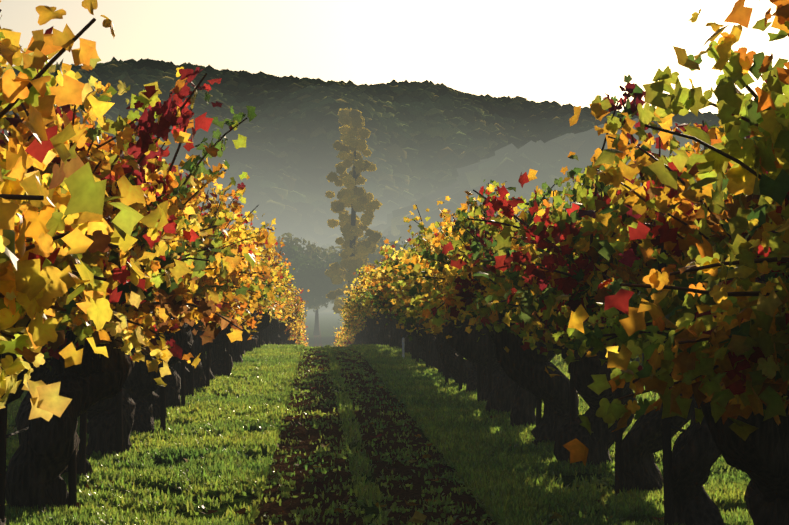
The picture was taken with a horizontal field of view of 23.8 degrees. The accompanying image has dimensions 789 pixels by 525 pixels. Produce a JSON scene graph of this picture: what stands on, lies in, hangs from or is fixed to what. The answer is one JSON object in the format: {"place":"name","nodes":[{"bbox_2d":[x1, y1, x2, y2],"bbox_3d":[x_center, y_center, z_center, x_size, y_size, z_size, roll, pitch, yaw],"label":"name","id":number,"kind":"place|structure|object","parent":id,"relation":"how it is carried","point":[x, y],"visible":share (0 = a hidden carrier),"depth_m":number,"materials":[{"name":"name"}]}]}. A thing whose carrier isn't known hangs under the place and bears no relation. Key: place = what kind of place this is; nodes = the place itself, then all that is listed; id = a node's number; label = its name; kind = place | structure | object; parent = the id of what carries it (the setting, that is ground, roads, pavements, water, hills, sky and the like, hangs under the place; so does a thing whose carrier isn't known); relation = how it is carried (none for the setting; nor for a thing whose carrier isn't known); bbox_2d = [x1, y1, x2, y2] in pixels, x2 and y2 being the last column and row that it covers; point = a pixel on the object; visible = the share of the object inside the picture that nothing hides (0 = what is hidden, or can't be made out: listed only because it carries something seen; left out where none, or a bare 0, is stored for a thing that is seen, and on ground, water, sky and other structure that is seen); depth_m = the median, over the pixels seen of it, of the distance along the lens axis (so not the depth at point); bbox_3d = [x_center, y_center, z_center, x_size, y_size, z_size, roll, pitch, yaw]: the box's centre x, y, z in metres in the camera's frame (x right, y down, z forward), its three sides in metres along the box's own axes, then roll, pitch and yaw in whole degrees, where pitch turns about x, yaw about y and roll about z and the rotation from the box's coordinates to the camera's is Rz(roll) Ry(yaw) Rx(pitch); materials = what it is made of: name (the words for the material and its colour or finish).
{"place":"outdoors","nodes":[
{"label":"outdoors","id":0,"kind":"place"},
{"bbox_2d":[0,57,745,313],"bbox_3d":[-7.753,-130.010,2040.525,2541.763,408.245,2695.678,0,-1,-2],"label":"hills","id":1,"kind":"structure","parent":0,"point":[430,144],"depth_m":2085.89,"materials":[{"name":"green plant"}]},
{"bbox_2d":[6,311,747,524],"bbox_3d":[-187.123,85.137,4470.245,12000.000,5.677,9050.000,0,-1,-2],"label":"ground","id":2,"kind":"structure","parent":0,"point":[329,322],"depth_m":12.48,"materials":[{"name":"brown soil"}]},
{"bbox_2d":[260,108,417,334],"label":"tree","id":3,"kind":"object","parent":2,"relation":"on","point":[324,276],"depth_m":200.29,"materials":[{"name":"grey plant"}]},
{"bbox_2d":[0,242,684,524],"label":"posts","id":4,"kind":"object","parent":2,"relation":"on","point":[667,426],"visible":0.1,"depth_m":11.28,"materials":[{"name":"brown wood"}]},
{"bbox_2d":[77,346,663,524],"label":"fallen leaves","id":5,"kind":"object","parent":2,"relation":"on","point":[417,517],"visible":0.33,"depth_m":12.32,"materials":[{"name":"plant"}]},
{"bbox_2d":[0,288,788,524],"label":"vine trunks","id":6,"kind":"object","parent":2,"relation":"on","point":[43,454],"visible":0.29,"depth_m":11.40,"materials":[{"name":"brown plant"}]},
{"bbox_2d":[0,0,788,465],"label":"vine leaves","id":7,"kind":"object","parent":6,"relation":"attached to","point":[734,398],"visible":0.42,"depth_m":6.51,"materials":[{"name":"yellow plant"}]},
{"bbox_2d":[0,9,788,399],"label":"vine branches","id":8,"kind":"object","parent":6,"relation":"on","point":[92,21],"visible":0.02,"depth_m":7.60,"materials":[{"name":"brown wood"}]},
{"bbox_2d":[5,343,753,524],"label":"grass","id":9,"kind":"structure","parent":0,"point":[521,487],"depth_m":12.47,"materials":[{"name":"green plant"}]},
{"bbox_2d":[0,0,788,113],"label":"sky","id":10,"kind":"structure","parent":0,"point":[574,52],"materials":[{"name":"white"}]}
]}

